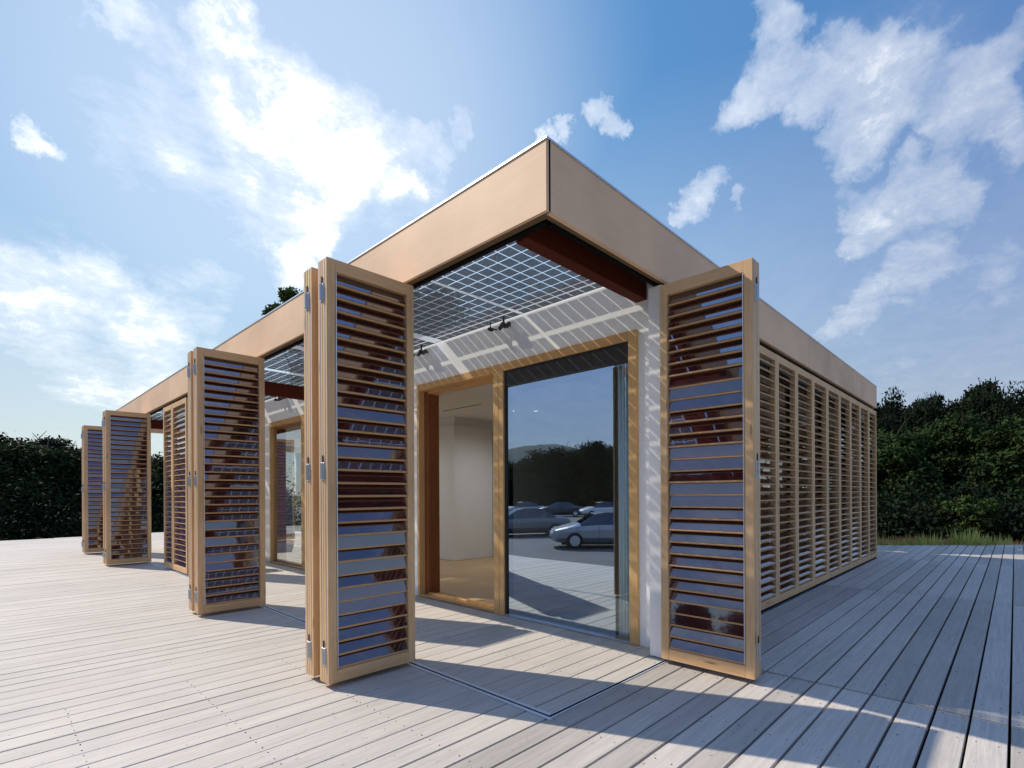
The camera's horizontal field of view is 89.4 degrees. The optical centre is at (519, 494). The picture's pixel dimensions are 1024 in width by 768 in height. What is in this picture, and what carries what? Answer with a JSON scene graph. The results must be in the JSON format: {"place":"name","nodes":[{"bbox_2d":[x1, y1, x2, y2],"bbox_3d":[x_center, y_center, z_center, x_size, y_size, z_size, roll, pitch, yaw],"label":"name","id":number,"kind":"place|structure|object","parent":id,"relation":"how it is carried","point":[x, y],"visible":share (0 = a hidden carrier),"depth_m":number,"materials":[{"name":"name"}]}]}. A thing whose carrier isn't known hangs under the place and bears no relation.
{"place":"outdoors","nodes":[
{"label":"outdoors","id":0,"kind":"place"},
{"bbox_2d":[0,0,1023,495],"label":"sky","id":1,"kind":"structure","parent":0,"point":[167,167],"materials":[{"name":"blue"}]},
{"bbox_2d":[286,493,949,536],"bbox_3d":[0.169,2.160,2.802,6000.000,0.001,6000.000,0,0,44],"label":"ground","id":2,"kind":"structure","parent":0,"point":[292,498],"depth_m":120.89,"materials":[{"name":"green plant"}]},
{"bbox_2d":[0,432,17,447],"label":"broadleaf tree","id":3,"kind":"object","parent":2,"relation":"on","point":[3,438],"depth_m":25.55,"materials":[{"name":"green plant"}]},
{"bbox_2d":[14,431,59,450],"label":"broadleaf tree","id":4,"kind":"object","parent":2,"relation":"on","point":[36,441],"depth_m":27.16,"materials":[{"name":"green plant"}]},
{"bbox_2d":[0,436,73,518],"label":"broadleaf tree","id":5,"kind":"object","parent":2,"relation":"on","point":[12,454],"visible":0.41,"depth_m":22.30,"materials":[{"name":"green plant"}]},
{"bbox_2d":[0,438,81,528],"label":"broadleaf tree","id":6,"kind":"object","parent":2,"relation":"on","point":[63,456],"visible":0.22,"depth_m":22.93,"materials":[{"name":"green plant"}]},
{"bbox_2d":[8,434,78,450],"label":"broadleaf tree","id":7,"kind":"object","parent":2,"relation":"on","point":[53,442],"visible":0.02,"depth_m":28.17,"materials":[{"name":"green plant"}]},
{"bbox_2d":[23,448,81,521],"bbox_3d":[-21.020,0.117,25.060,5.414,4.884,4.971,0,0,-18],"label":"broadleaf tree","id":8,"kind":"object","parent":2,"relation":"on","point":[72,472],"visible":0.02,"depth_m":23.51,"materials":[{"name":"green plant"}]},
{"bbox_2d":[76,457,163,512],"bbox_3d":[-20.246,-0.058,26.367,4.960,4.875,4.784,0,0,32],"label":"broadleaf tree","id":9,"kind":"object","parent":2,"relation":"on","point":[152,458],"depth_m":26.66,"materials":[{"name":"green plant"}]},
{"bbox_2d":[0,435,298,540],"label":"undergrowth","id":10,"kind":"object","parent":2,"relation":"on","point":[55,524],"visible":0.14,"depth_m":20.63,"materials":[{"name":"green plant"}]},
{"bbox_2d":[151,451,170,496],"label":"broadleaf tree","id":11,"kind":"object","parent":2,"relation":"on","point":[156,455],"depth_m":28.65,"materials":[{"name":"green plant"}]},
{"bbox_2d":[151,456,184,515],"bbox_3d":[-17.558,0.269,25.822,4.986,4.498,4.577,0,0,-19],"label":"broadleaf tree","id":12,"kind":"object","parent":2,"relation":"on","point":[157,469],"visible":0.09,"depth_m":24.84,"materials":[{"name":"green plant"}]},
{"bbox_2d":[261,286,303,525],"bbox_3d":[-10.232,-3.778,23.956,2.902,11.987,2.887,0,0,-13],"label":"broadleaf tree","id":13,"kind":"object","parent":2,"relation":"on","point":[287,294],"visible":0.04,"depth_m":23.91,"materials":[{"name":"green plant"}]},
{"bbox_2d":[285,283,468,381],"bbox_3d":[-5.981,-3.800,24.130,8.703,12.005,9.594,0,0,44],"label":"broadleaf tree","id":14,"kind":"object","parent":2,"relation":"on","point":[415,335],"visible":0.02,"depth_m":23.46,"materials":[{"name":"green plant"}]},
{"bbox_2d":[869,417,890,493],"bbox_3d":[24.204,-1.553,38.115,7.909,8.125,8.615,0,0,45],"label":"broadleaf tree","id":15,"kind":"object","parent":2,"relation":"on","point":[880,431],"visible":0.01,"depth_m":37.23,"materials":[{"name":"green plant"}]},
{"bbox_2d":[877,532,888,544],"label":"grass tuft","id":16,"kind":"object","parent":2,"relation":"on","point":[881,542],"visible":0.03,"depth_m":11.87,"materials":[{"name":"green plant"}]},
{"bbox_2d":[869,402,905,436],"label":"broadleaf tree","id":17,"kind":"object","parent":2,"relation":"on","point":[880,420],"visible":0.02,"depth_m":39.21,"materials":[{"name":"green plant"}]},
{"bbox_2d":[879,535,899,545],"bbox_3d":[8.633,1.525,11.988,0.595,1.181,0.561,0,0,-44],"label":"grass tuft","id":18,"kind":"object","parent":2,"relation":"on","point":[889,542],"visible":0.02,"depth_m":12.04,"materials":[{"name":"green plant"}]},
{"bbox_2d":[760,442,1023,541],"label":"undergrowth","id":19,"kind":"object","parent":2,"relation":"on","point":[912,517],"visible":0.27,"depth_m":24.80,"materials":[{"name":"green plant"}]},
{"bbox_2d":[761,537,1023,547],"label":"mulch bed","id":20,"kind":"object","parent":2,"relation":"on","point":[912,538],"depth_m":22.94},
{"bbox_2d":[760,432,784,470],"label":"tree","id":21,"kind":"object","parent":20,"relation":"on","point":[766,437],"visible":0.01,"depth_m":11.68,"materials":[{"name":"green plant"}]},
{"bbox_2d":[760,432,798,539],"bbox_3d":[6.502,-0.419,12.805,2.676,5.098,2.970,0,0,-30],"label":"tree","id":22,"kind":"object","parent":20,"relation":"on","point":[767,454],"depth_m":12.57,"materials":[{"name":"green plant"}]},
{"bbox_2d":[934,494,1009,535],"bbox_3d":[21.001,1.036,23.986,2.373,2.074,2.520,0,0,-3],"label":"shrub","id":23,"kind":"object","parent":20,"relation":"on","point":[964,511],"visible":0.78,"depth_m":23.46,"materials":[{"name":"green plant"}]},
{"bbox_2d":[879,386,911,432],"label":"broadleaf tree","id":24,"kind":"object","parent":2,"relation":"on","point":[893,410],"visible":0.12,"depth_m":42.81,"materials":[{"name":"green plant"}]},
{"bbox_2d":[890,535,911,544],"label":"grass tuft","id":25,"kind":"object","parent":2,"relation":"on","point":[903,542],"visible":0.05,"depth_m":11.91,"materials":[{"name":"green plant"}]},
{"bbox_2d":[870,420,961,507],"bbox_3d":[25.316,-1.414,35.119,7.036,7.171,7.408,0,0,-5],"label":"broadleaf tree","id":26,"kind":"object","parent":2,"relation":"on","point":[902,453],"visible":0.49,"depth_m":32.98,"materials":[{"name":"green plant"}]},
{"bbox_2d":[905,532,931,545],"bbox_3d":[9.237,1.462,11.954,0.649,1.300,0.689,0,0,35],"label":"grass tuft","id":27,"kind":"object","parent":2,"relation":"on","point":[916,542],"visible":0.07,"depth_m":11.86,"materials":[{"name":"green plant"}]},
{"bbox_2d":[892,392,953,437],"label":"broadleaf tree","id":28,"kind":"object","parent":2,"relation":"on","point":[921,415],"visible":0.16,"depth_m":40.26,"materials":[{"name":"green plant"}]},
{"bbox_2d":[914,531,946,545],"bbox_3d":[9.487,1.448,11.957,0.693,1.325,0.736,0,0,37],"label":"grass tuft","id":29,"kind":"object","parent":2,"relation":"on","point":[933,542],"visible":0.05,"depth_m":11.84,"materials":[{"name":"green plant"}]},
{"bbox_2d":[917,391,956,413],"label":"broadleaf tree","id":30,"kind":"object","parent":2,"relation":"on","point":[938,402],"visible":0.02,"depth_m":46.58,"materials":[{"name":"green plant"}]},
{"bbox_2d":[868,548,1023,767],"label":"deck frame","id":31,"kind":"object","parent":2,"relation":"on","point":[1009,733],"depth_m":3.22,"materials":[{"name":"black"}]},
{"bbox_2d":[0,525,1023,767],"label":"deck","id":32,"kind":"structure","parent":31,"relation":"on","point":[131,665],"depth_m":3.29,"materials":[{"name":"grey wood"}]},
{"bbox_2d":[81,135,877,719],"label":"pavilion","id":33,"kind":"structure","parent":32,"relation":"on","point":[471,461],"depth_m":4.37,"materials":[{"name":"brown wood"}]},
{"bbox_2d":[274,560,301,566],"bbox_3d":[-3.942,1.192,8.874,1.287,0.020,0.032,0,0,44],"label":"window frame","id":34,"kind":"structure","parent":33,"relation":"in","point":[274,560],"depth_m":8.86,"materials":[{"name":"brown wood"}]},
{"bbox_2d":[504,342,629,642],"bbox_3d":[0.398,-0.011,4.682,1.430,2.432,0.086,0,0,44],"label":"glass door","id":35,"kind":"structure","parent":33,"relation":"in","point":[561,414],"depth_m":4.64,"materials":[{"name":"glass"}]},
{"bbox_2d":[618,364,629,636],"bbox_3d":[0.885,-0.021,4.264,0.139,2.385,0.050,0,0,44],"label":"curtain","id":36,"kind":"object","parent":33,"relation":"hanging from","point":[623,492],"visible":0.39,"depth_m":4.26,"materials":[{"name":"white fabric"}]},
{"bbox_2d":[760,362,864,575],"bbox_3d":[3.869,-0.125,6.974,0.080,2.630,7.140,0,0,44],"label":"window frame","id":37,"kind":"structure","parent":33,"relation":"in","point":[782,381],"depth_m":7.34,"materials":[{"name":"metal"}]},
{"bbox_2d":[944,537,965,545],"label":"grass tuft","id":38,"kind":"object","parent":2,"relation":"on","point":[954,542],"visible":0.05,"depth_m":11.86,"materials":[{"name":"green plant"}]},
{"bbox_2d":[895,408,1023,506],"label":"broadleaf tree","id":39,"kind":"object","parent":2,"relation":"on","point":[955,435],"visible":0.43,"depth_m":32.70,"materials":[{"name":"green plant"}]},
{"bbox_2d":[946,385,972,413],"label":"broadleaf tree","id":40,"kind":"object","parent":2,"relation":"on","point":[954,403],"visible":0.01,"depth_m":46.44,"materials":[{"name":"green plant"}]},
{"bbox_2d":[945,526,977,545],"bbox_3d":[10.182,1.426,11.890,0.726,1.361,0.770,0,0,28],"label":"grass tuft","id":41,"kind":"object","parent":2,"relation":"on","point":[962,541],"visible":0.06,"depth_m":11.79,"materials":[{"name":"green plant"}]},
{"bbox_2d":[944,398,978,460],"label":"broadleaf tree","id":42,"kind":"object","parent":2,"relation":"on","point":[959,410],"visible":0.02,"depth_m":42.12,"materials":[{"name":"green plant"}]},
{"bbox_2d":[948,527,986,545],"bbox_3d":[10.329,1.414,11.896,0.793,1.383,0.778,0,0,-10],"label":"grass tuft","id":43,"kind":"object","parent":2,"relation":"on","point":[973,536],"visible":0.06,"depth_m":11.74,"materials":[{"name":"green plant"}]},
{"bbox_2d":[960,530,991,547],"bbox_3d":[10.513,1.419,11.899,0.714,1.373,0.758,0,0,17],"label":"grass tuft","id":44,"kind":"object","parent":2,"relation":"on","point":[984,542],"visible":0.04,"depth_m":11.71,"materials":[{"name":"green plant"}]},
{"bbox_2d":[955,386,1009,482],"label":"broadleaf tree","id":45,"kind":"object","parent":2,"relation":"on","point":[979,402],"visible":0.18,"depth_m":41.12,"materials":[{"name":"green plant"}]},
{"bbox_2d":[960,376,1013,406],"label":"broadleaf tree","id":46,"kind":"object","parent":2,"relation":"on","point":[989,385],"visible":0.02,"depth_m":44.51,"materials":[{"name":"green plant"}]},
{"bbox_2d":[957,411,1023,505],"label":"broadleaf tree","id":47,"kind":"object","parent":2,"relation":"on","point":[1006,459],"visible":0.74,"depth_m":30.43,"materials":[{"name":"green plant"}]},
{"bbox_2d":[979,532,1008,547],"bbox_3d":[10.891,1.459,11.891,0.660,1.289,0.700,0,0,18],"label":"grass tuft","id":48,"kind":"object","parent":2,"relation":"on","point":[994,542],"visible":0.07,"depth_m":11.76,"materials":[{"name":"green plant"}]},
{"bbox_2d":[973,380,1023,433],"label":"broadleaf tree","id":49,"kind":"object","parent":2,"relation":"on","point":[1019,401],"visible":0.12,"depth_m":40.05,"materials":[{"name":"green plant"}]},
{"bbox_2d":[997,536,1022,546],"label":"grass tuft","id":50,"kind":"object","parent":2,"relation":"on","point":[1007,542],"visible":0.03,"depth_m":11.90,"materials":[{"name":"green plant"}]}
]}

